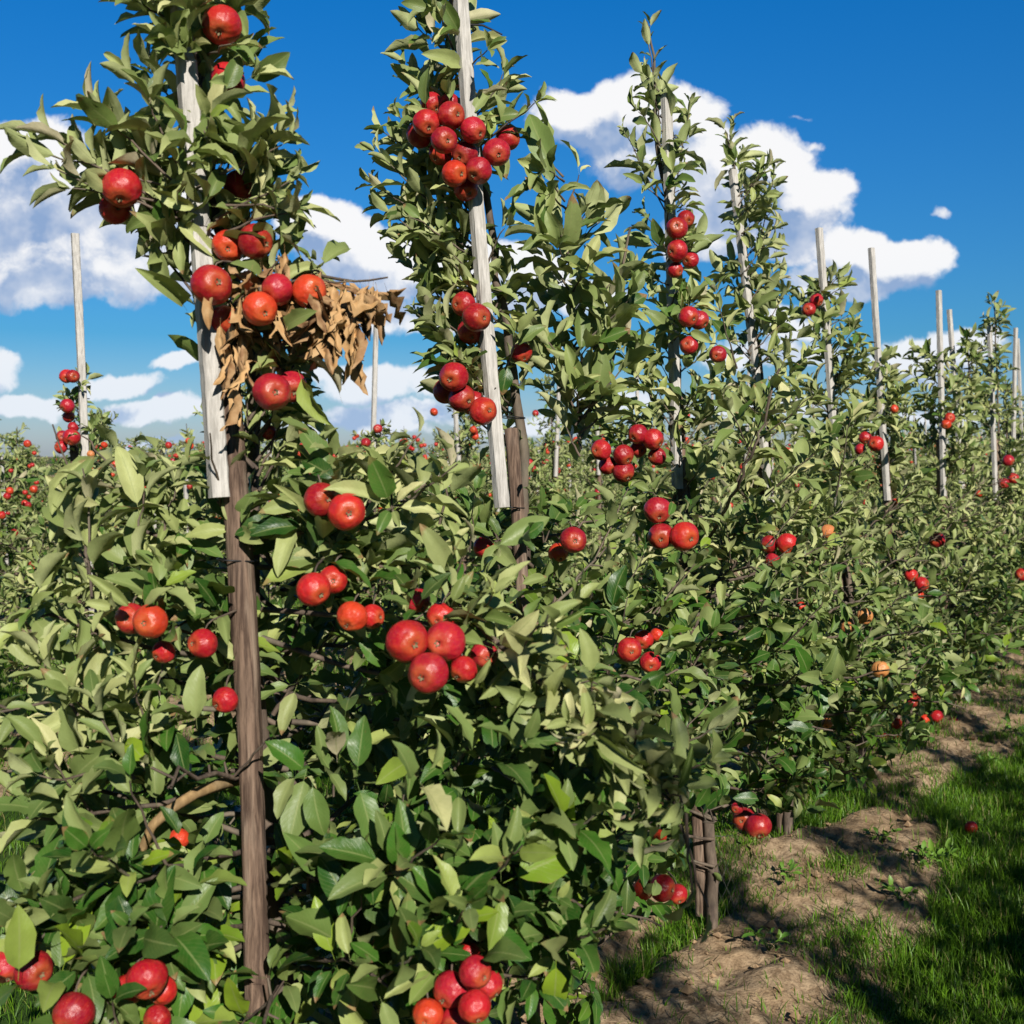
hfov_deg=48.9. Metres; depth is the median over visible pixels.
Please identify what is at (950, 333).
support stake
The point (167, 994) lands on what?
apple
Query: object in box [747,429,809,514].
apple tree
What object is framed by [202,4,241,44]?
apple
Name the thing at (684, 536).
apple
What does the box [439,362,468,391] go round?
apple
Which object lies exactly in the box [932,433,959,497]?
apple tree
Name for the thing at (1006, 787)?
grass
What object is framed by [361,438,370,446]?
apple
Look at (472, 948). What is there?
apple
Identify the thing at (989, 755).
weed plant
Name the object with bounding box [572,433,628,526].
apple tree
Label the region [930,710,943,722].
apple
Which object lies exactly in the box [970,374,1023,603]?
apple tree
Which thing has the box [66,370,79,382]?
apple
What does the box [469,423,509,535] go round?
apple tree
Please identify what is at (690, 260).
apple
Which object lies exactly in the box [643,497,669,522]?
apple
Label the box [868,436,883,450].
apple
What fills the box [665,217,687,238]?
apple
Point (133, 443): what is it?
apple tree
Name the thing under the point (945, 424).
apple
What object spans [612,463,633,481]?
apple
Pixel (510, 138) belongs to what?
apple
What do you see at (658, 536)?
apple
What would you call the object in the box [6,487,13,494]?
apple
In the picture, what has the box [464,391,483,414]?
apple
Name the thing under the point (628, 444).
apple tree
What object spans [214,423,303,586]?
apple tree
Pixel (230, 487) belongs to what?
support stake
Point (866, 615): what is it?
apple
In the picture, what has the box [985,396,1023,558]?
apple tree
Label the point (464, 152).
apple
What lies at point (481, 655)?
apple
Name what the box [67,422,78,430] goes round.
apple
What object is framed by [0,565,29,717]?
apple tree
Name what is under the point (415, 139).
apple
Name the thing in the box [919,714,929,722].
apple
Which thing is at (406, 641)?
apple
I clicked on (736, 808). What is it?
apple
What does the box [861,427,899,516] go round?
apple tree
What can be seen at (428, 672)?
apple
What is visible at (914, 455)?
support stake
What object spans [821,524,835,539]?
apple
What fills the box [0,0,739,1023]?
apple tree
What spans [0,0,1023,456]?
sky
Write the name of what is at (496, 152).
apple
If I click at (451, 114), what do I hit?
apple
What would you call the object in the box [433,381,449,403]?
apple
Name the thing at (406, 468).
apple tree
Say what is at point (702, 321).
apple
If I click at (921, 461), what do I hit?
apple tree
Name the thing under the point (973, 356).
apple tree
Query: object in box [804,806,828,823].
weed plant
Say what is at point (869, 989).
weed plant
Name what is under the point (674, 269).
apple
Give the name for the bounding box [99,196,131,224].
apple
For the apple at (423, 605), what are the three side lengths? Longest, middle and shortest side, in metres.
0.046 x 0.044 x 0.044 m
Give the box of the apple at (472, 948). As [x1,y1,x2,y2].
[459,942,479,962]
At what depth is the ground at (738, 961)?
4.15 m
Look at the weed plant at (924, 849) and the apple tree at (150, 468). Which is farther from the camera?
the apple tree at (150, 468)
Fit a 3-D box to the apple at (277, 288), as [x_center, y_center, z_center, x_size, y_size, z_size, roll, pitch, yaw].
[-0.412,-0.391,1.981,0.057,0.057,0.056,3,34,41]
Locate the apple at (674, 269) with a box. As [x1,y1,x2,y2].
[667,262,682,277]
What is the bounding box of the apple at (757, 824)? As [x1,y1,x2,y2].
[744,813,771,838]
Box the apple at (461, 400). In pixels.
[448,385,474,411]
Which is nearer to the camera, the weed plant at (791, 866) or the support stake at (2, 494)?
the weed plant at (791, 866)
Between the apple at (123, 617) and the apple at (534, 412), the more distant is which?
the apple at (534, 412)
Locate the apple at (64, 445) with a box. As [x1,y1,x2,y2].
[54,441,67,453]
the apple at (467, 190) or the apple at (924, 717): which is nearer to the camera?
the apple at (467, 190)
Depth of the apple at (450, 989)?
1.71 m
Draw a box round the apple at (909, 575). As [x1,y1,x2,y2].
[904,569,917,581]
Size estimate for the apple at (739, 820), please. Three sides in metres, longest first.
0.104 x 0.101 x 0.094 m
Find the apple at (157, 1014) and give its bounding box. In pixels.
[143,1004,171,1023]
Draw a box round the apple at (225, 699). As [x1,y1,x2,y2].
[212,687,238,712]
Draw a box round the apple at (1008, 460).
[1002,455,1014,465]
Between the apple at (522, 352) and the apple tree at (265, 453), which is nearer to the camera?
the apple at (522, 352)
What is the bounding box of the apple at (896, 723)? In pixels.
[891,718,901,728]
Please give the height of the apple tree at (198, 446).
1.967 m
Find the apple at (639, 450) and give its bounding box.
[630,443,646,457]
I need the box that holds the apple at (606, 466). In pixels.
[598,456,615,474]
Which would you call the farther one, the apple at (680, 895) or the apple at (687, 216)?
the apple at (687, 216)
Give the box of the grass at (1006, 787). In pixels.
[0,569,1023,1023]
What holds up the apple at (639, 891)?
hanging from the apple tree at (767, 636)
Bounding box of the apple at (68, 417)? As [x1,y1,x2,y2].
[62,412,74,422]
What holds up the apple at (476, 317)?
hanging from the apple tree at (436, 236)
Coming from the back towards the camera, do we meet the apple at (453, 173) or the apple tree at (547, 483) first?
the apple tree at (547, 483)
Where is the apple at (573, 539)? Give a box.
[560,527,586,552]
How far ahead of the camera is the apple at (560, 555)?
2.90 m
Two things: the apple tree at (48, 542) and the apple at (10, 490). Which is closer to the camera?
the apple at (10, 490)
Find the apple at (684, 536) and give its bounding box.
[670,522,698,550]
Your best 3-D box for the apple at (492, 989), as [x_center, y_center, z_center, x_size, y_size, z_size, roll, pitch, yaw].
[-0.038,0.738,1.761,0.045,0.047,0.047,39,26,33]
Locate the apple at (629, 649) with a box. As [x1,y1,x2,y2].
[617,637,641,662]
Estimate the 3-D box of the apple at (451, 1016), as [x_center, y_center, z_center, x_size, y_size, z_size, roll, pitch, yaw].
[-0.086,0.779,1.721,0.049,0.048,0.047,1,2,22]
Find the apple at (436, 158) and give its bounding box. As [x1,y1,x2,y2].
[429,144,451,165]
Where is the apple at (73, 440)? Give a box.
[62,429,80,444]
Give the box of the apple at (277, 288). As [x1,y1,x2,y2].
[261,273,292,305]
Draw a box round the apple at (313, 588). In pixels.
[296,572,330,605]
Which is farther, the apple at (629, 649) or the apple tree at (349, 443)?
the apple tree at (349, 443)
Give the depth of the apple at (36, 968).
1.73 m
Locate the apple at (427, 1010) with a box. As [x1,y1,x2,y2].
[412,998,443,1023]
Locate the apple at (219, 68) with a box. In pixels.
[210,62,244,90]
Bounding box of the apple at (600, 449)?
[591,439,610,459]
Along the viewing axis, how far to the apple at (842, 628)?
5.33 m
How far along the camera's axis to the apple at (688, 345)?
3.82 m
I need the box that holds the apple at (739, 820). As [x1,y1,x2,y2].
[732,807,753,830]
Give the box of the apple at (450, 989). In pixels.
[433,970,469,1008]
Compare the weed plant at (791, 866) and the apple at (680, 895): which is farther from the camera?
the weed plant at (791, 866)
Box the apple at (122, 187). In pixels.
[102,168,142,207]
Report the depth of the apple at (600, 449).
3.68 m
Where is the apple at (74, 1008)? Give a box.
[52,992,95,1023]
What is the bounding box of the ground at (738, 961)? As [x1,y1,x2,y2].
[0,457,1023,1023]
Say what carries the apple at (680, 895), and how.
hanging from the apple tree at (767, 636)
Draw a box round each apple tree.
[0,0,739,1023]
[0,362,158,703]
[0,419,48,614]
[0,422,50,574]
[0,434,48,538]
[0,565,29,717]
[8,444,54,521]
[38,409,153,596]
[40,467,125,549]
[110,432,146,480]
[123,436,189,531]
[123,446,169,525]
[148,382,305,671]
[155,423,226,575]
[167,440,195,471]
[189,441,204,518]
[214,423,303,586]
[260,428,297,515]
[302,0,749,1023]
[322,419,424,648]
[333,440,389,542]
[353,432,377,510]
[377,438,437,542]
[413,438,430,457]
[417,403,504,597]
[427,428,449,475]
[431,429,472,533]
[464,448,486,503]
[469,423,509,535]
[506,438,574,523]
[527,374,612,592]
[549,438,595,522]
[558,398,642,585]
[564,448,592,488]
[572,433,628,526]
[573,10,892,930]
[602,439,672,579]
[609,443,649,529]
[644,446,670,488]
[647,390,725,561]
[658,441,692,509]
[693,412,745,560]
[694,430,707,488]
[696,111,959,834]
[709,427,783,558]
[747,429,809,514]
[773,438,792,486]
[777,427,819,526]
[781,260,985,787]
[802,420,852,527]
[812,474,865,527]
[832,345,1023,738]
[841,426,876,529]
[853,451,883,528]
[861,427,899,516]
[871,338,1023,687]
[881,428,914,516]
[891,432,923,516]
[895,433,936,513]
[901,322,1023,670]
[918,428,936,490]
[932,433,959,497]
[959,290,1023,633]
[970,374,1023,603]
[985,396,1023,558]
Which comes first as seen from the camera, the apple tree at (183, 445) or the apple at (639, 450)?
the apple at (639, 450)
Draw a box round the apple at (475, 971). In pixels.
[459,954,490,989]
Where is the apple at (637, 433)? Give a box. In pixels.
[628,424,646,443]
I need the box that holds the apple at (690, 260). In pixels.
[682,251,698,268]
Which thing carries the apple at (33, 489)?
hanging from the apple tree at (23, 525)
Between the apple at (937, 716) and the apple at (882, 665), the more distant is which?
the apple at (937, 716)
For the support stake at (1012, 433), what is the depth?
10.89 m
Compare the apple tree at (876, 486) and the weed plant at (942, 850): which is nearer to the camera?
the weed plant at (942, 850)
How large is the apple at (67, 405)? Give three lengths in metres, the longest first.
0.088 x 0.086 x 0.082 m
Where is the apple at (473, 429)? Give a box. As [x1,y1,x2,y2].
[470,426,476,433]
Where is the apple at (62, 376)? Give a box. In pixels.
[59,369,69,382]
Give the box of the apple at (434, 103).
[420,92,442,112]
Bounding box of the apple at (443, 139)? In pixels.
[431,126,456,153]
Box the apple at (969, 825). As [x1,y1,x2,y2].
[964,821,977,833]
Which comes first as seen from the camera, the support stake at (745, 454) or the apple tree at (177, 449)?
the support stake at (745, 454)
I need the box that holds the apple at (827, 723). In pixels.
[821,717,832,727]
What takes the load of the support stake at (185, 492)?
on the ground at (738, 961)
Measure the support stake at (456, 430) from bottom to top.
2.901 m
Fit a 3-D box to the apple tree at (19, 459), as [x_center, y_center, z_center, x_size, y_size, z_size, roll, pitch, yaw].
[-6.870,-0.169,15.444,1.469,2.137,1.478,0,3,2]
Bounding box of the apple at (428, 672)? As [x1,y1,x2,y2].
[408,652,448,693]
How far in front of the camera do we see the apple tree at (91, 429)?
6.55 m
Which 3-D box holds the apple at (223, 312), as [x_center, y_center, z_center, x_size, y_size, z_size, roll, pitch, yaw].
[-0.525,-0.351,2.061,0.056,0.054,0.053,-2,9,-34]
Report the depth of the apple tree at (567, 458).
20.61 m
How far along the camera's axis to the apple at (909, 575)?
6.67 m
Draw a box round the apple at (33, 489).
[29,485,37,492]
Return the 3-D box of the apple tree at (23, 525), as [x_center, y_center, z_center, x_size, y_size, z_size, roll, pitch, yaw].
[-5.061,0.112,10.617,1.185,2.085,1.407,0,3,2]
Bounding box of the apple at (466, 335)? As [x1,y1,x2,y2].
[457,321,480,343]
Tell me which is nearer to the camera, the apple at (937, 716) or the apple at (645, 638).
the apple at (645, 638)
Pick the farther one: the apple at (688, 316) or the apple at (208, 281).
the apple at (688, 316)
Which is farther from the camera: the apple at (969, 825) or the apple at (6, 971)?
the apple at (969, 825)
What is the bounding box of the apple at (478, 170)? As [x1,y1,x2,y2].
[466,157,491,184]
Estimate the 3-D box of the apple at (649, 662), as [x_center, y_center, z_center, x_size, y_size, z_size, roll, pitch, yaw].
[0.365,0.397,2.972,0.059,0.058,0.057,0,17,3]
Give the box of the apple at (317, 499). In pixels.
[303,482,336,516]
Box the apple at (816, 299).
[809,293,822,306]
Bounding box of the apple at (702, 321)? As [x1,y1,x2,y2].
[691,310,708,329]
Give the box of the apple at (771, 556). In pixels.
[765,553,779,566]
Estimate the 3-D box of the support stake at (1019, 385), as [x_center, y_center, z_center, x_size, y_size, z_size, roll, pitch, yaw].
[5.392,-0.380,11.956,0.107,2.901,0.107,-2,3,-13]
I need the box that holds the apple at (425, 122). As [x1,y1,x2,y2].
[412,109,439,136]
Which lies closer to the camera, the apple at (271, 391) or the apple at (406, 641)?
the apple at (406, 641)
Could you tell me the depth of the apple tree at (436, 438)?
24.24 m
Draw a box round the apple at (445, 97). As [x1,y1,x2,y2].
[441,94,459,103]
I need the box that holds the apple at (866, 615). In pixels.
[856,608,872,624]
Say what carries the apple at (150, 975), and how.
hanging from the apple tree at (404, 890)
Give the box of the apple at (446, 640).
[427,621,465,660]
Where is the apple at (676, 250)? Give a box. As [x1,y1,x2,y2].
[666,240,687,261]
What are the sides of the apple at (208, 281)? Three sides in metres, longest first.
0.074 x 0.071 x 0.068 m
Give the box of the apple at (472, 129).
[460,116,485,143]
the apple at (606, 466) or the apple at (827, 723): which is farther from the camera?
the apple at (827, 723)
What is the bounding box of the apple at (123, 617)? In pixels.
[114,603,140,633]
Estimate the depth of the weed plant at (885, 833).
4.77 m
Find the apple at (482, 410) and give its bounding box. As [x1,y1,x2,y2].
[469,397,496,424]
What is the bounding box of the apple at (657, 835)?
[653,829,666,839]
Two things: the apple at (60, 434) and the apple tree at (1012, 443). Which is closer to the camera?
the apple at (60, 434)
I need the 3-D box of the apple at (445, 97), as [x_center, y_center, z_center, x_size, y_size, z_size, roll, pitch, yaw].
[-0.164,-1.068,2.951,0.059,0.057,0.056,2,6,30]
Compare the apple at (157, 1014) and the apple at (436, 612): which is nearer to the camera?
the apple at (157, 1014)
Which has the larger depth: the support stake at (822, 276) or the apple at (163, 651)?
the support stake at (822, 276)
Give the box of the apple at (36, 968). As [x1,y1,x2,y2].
[13,950,53,990]
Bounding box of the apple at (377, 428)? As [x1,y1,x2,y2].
[373,424,382,432]
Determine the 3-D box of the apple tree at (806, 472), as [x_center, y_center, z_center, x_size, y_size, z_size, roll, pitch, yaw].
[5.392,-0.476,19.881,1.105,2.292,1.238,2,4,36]
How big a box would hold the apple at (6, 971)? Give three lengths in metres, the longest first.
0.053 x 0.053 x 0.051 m
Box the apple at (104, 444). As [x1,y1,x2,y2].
[101,442,107,447]
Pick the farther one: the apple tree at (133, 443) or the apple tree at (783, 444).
the apple tree at (783, 444)
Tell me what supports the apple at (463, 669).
hanging from the apple tree at (404, 890)
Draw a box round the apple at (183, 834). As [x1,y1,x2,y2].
[169,828,188,846]
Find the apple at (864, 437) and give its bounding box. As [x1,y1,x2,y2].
[858,431,871,443]
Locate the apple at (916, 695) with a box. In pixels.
[911,691,919,699]
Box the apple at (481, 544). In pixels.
[473,536,493,556]
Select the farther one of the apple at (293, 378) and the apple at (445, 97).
the apple at (445, 97)
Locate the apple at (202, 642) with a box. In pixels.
[187,628,217,657]
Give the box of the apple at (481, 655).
[470,641,497,667]
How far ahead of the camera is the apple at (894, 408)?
6.58 m
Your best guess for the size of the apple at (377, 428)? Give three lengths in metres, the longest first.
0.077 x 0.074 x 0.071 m
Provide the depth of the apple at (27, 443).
10.73 m
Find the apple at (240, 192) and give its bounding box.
[223,170,251,200]
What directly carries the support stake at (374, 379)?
on the ground at (738, 961)
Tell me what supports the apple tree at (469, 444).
on the ground at (738, 961)
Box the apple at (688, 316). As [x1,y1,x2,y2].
[678,306,698,326]
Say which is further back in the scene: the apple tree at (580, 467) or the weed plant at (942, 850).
the apple tree at (580, 467)
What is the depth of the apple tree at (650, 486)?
13.46 m
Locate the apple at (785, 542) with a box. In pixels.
[776,533,797,553]
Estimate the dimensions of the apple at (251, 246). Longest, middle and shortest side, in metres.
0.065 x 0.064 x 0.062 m
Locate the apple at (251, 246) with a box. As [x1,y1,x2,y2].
[238,223,272,258]
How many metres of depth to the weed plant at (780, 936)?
3.77 m
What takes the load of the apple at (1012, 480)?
hanging from the apple tree at (973, 356)
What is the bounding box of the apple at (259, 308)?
[242,291,276,325]
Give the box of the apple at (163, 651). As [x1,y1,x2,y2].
[152,640,175,662]
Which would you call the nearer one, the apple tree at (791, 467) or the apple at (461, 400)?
the apple at (461, 400)
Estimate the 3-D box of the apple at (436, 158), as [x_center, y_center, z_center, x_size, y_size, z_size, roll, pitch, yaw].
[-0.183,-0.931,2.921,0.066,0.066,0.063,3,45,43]
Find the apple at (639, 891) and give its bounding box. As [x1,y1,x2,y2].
[633,878,651,899]
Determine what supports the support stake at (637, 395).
on the ground at (738, 961)
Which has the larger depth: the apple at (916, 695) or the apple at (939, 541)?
the apple at (939, 541)
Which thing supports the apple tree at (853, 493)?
on the ground at (738, 961)
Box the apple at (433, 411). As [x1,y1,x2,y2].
[430,408,437,415]
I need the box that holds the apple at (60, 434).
[55,430,63,440]
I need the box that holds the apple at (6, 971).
[0,951,14,982]
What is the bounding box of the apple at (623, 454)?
[613,444,633,464]
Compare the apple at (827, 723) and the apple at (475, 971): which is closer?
the apple at (475, 971)
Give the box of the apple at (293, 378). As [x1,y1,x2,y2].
[281,371,305,401]
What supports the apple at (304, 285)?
hanging from the apple tree at (404, 890)
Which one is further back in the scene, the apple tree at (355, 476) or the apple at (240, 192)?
the apple tree at (355, 476)
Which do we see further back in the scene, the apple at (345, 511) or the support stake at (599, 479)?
the support stake at (599, 479)
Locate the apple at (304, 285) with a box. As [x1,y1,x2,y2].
[292,274,326,308]
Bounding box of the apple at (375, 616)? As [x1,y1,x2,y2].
[365,604,383,628]
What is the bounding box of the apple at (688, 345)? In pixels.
[679,336,697,354]
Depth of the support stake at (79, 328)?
6.62 m
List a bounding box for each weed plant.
[741,926,790,950]
[779,859,802,881]
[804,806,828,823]
[848,980,878,999]
[862,824,902,840]
[875,875,918,907]
[907,840,941,867]
[914,838,957,866]
[970,751,999,765]
[1001,712,1023,736]
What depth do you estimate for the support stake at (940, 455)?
7.94 m
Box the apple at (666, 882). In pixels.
[650,874,674,901]
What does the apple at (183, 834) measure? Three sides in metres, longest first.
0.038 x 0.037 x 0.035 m
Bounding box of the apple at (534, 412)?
[532,410,538,416]
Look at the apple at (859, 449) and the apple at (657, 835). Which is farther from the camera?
the apple at (859, 449)
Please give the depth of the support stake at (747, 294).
4.90 m
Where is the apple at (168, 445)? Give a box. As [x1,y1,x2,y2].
[165,442,171,448]
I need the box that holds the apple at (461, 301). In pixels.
[451,291,475,315]
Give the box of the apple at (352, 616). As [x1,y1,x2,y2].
[336,601,367,630]
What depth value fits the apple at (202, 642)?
1.96 m
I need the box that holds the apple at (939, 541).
[929,532,944,547]
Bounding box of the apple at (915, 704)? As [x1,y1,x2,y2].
[907,697,917,707]
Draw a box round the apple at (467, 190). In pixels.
[454,179,477,200]
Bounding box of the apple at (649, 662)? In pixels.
[639,652,661,672]
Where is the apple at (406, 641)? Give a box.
[385,620,427,662]
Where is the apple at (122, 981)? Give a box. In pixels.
[112,974,139,1002]
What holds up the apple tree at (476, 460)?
on the ground at (738, 961)
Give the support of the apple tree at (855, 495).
on the ground at (738, 961)
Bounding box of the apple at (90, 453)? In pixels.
[87,450,94,455]
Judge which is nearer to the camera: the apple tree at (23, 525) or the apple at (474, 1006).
the apple at (474, 1006)
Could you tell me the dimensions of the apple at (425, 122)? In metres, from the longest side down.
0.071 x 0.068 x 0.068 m
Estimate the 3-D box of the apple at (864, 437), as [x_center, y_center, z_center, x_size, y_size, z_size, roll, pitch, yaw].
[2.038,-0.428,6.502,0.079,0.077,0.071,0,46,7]
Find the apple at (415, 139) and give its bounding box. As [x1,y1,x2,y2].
[406,123,430,147]
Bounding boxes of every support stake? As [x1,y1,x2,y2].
[0,457,8,573]
[69,233,89,687]
[170,5,270,1017]
[183,479,188,533]
[363,325,378,656]
[450,329,465,574]
[453,0,548,1023]
[552,347,561,603]
[595,431,601,550]
[635,377,641,579]
[660,92,707,916]
[710,392,716,538]
[728,169,785,836]
[742,371,749,558]
[768,376,772,469]
[815,227,856,780]
[865,420,871,536]
[868,247,901,731]
[913,405,916,521]
[935,290,947,681]
[946,309,967,612]
[987,326,1006,634]
[1008,328,1017,512]
[1017,338,1023,508]
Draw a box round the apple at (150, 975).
[126,958,168,999]
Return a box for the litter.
[510,681,1022,1023]
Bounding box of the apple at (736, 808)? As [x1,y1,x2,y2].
[731,802,742,813]
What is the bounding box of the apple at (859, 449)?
[854,444,865,454]
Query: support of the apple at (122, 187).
hanging from the apple tree at (404, 890)
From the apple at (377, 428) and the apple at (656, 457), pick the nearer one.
the apple at (656, 457)
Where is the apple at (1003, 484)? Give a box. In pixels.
[997,478,1008,488]
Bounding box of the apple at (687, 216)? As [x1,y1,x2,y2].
[677,210,694,226]
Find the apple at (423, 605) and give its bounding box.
[408,588,429,612]
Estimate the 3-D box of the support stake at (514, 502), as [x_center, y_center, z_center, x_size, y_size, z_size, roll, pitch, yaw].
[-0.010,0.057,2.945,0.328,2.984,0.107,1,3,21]
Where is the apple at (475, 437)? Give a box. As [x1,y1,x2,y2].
[472,434,478,439]
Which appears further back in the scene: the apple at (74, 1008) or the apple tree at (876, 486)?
the apple tree at (876, 486)
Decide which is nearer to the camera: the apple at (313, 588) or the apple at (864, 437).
the apple at (313, 588)
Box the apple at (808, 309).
[801,303,815,316]
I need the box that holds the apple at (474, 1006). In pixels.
[458,989,490,1023]
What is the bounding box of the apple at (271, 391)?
[252,373,290,410]
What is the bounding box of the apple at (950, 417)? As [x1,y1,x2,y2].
[944,413,954,422]
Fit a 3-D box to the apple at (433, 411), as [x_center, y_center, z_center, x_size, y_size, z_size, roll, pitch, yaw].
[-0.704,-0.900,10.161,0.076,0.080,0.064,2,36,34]
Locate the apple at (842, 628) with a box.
[840,622,854,631]
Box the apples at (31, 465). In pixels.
[6,433,986,514]
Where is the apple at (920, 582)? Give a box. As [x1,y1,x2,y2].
[914,576,928,590]
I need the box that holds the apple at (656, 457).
[648,448,665,465]
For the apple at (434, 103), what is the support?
hanging from the apple tree at (436, 236)
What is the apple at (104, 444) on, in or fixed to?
hanging from the apple tree at (91, 429)
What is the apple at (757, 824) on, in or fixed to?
hanging from the apple tree at (737, 402)
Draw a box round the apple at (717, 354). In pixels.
[709,346,726,362]
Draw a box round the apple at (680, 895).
[669,884,687,903]
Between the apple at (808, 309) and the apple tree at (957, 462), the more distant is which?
the apple tree at (957, 462)
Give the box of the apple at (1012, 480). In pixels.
[1007,473,1018,483]
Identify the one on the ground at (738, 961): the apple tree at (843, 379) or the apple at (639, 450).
the apple tree at (843, 379)
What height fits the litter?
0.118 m
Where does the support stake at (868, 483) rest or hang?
on the ground at (738, 961)
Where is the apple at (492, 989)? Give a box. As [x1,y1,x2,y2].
[480,969,502,999]
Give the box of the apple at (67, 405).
[60,399,74,412]
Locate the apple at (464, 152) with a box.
[452,141,477,165]
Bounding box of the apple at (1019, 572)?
[1014,568,1023,580]
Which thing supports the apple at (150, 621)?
hanging from the apple tree at (404, 890)
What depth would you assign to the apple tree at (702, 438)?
25.87 m
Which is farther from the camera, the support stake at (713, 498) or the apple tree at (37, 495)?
the apple tree at (37, 495)
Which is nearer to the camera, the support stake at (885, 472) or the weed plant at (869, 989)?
the weed plant at (869, 989)
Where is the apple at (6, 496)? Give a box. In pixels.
[3,493,10,499]
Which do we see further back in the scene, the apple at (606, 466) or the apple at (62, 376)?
the apple at (62, 376)
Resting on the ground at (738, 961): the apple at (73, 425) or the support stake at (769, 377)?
the support stake at (769, 377)
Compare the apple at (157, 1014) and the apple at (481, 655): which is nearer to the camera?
the apple at (157, 1014)
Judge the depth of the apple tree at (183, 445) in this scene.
12.84 m
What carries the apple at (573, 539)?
hanging from the apple tree at (436, 236)
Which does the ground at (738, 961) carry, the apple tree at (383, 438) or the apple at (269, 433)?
the apple tree at (383, 438)
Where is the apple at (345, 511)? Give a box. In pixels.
[327,493,364,530]
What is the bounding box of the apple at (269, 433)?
[262,425,275,439]
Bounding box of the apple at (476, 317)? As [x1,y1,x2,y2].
[462,303,490,331]
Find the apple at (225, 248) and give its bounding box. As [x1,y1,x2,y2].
[212,230,242,260]
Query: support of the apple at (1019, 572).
hanging from the apple tree at (973, 356)
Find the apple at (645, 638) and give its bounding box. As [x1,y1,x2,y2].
[634,630,653,649]
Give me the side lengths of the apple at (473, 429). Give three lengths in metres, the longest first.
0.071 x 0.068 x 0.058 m
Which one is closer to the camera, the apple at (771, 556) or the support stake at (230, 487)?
the support stake at (230, 487)
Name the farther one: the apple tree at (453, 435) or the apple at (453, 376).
the apple tree at (453, 435)
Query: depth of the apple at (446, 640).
1.80 m
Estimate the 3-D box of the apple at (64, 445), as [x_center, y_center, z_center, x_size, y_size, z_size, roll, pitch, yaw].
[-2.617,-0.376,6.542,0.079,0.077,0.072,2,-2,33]
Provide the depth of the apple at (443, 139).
2.78 m
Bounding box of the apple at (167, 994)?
[150,976,176,1004]
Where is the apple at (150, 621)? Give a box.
[132,604,167,638]
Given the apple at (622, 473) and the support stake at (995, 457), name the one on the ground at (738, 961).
the support stake at (995, 457)
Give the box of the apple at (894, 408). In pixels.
[890,405,898,412]
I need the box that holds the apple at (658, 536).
[647,523,671,549]
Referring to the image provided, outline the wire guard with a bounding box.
[692,821,742,920]
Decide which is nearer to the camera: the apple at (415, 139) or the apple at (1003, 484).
the apple at (415, 139)
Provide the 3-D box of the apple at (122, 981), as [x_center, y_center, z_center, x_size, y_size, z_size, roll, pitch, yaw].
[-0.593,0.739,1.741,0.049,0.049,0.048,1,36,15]
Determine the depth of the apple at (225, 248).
2.03 m
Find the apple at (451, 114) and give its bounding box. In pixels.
[437,101,464,129]
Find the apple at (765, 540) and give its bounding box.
[760,535,776,552]
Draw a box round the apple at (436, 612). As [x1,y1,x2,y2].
[426,602,453,625]
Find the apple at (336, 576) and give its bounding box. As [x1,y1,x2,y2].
[320,565,347,593]
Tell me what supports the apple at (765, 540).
hanging from the apple tree at (737, 402)
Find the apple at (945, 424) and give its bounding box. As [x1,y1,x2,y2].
[940,420,951,428]
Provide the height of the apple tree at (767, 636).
3.281 m
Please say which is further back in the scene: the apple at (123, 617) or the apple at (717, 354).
the apple at (717, 354)
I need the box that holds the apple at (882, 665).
[870,661,889,677]
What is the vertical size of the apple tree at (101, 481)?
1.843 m
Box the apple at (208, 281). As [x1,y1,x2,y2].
[190,264,231,304]
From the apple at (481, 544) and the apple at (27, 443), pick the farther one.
the apple at (27, 443)
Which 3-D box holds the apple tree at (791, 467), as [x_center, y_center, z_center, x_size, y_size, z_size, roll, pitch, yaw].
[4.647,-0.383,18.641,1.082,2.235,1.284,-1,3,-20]
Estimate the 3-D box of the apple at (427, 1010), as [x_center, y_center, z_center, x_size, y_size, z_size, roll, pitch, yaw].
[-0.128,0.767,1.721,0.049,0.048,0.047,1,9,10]
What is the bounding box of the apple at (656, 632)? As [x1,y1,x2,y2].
[650,627,663,641]
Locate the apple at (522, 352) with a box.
[511,342,531,362]
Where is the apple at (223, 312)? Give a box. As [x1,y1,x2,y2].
[211,305,234,331]
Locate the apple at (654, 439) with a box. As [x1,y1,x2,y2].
[643,428,663,449]
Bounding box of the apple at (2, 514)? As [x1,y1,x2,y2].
[0,511,5,518]
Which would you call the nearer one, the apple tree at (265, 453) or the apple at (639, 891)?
the apple at (639, 891)
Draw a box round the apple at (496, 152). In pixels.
[483,138,510,165]
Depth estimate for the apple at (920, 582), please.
6.67 m
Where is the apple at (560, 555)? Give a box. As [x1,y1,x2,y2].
[548,543,567,561]
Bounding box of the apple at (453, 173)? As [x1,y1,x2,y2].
[441,160,466,186]
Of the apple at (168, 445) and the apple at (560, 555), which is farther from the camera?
the apple at (168, 445)
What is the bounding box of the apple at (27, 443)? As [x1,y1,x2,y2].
[23,440,30,447]
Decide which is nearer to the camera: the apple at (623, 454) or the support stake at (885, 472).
the apple at (623, 454)
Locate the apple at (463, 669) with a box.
[450,656,476,682]
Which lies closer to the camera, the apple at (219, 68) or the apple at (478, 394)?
the apple at (219, 68)
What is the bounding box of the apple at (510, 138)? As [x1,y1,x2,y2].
[495,125,519,149]
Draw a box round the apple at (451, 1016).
[441,1008,470,1023]
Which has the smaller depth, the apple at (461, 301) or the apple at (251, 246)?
the apple at (251, 246)
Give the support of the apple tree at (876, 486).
on the ground at (738, 961)
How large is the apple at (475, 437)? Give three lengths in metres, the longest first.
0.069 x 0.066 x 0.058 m
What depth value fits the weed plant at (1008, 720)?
6.61 m

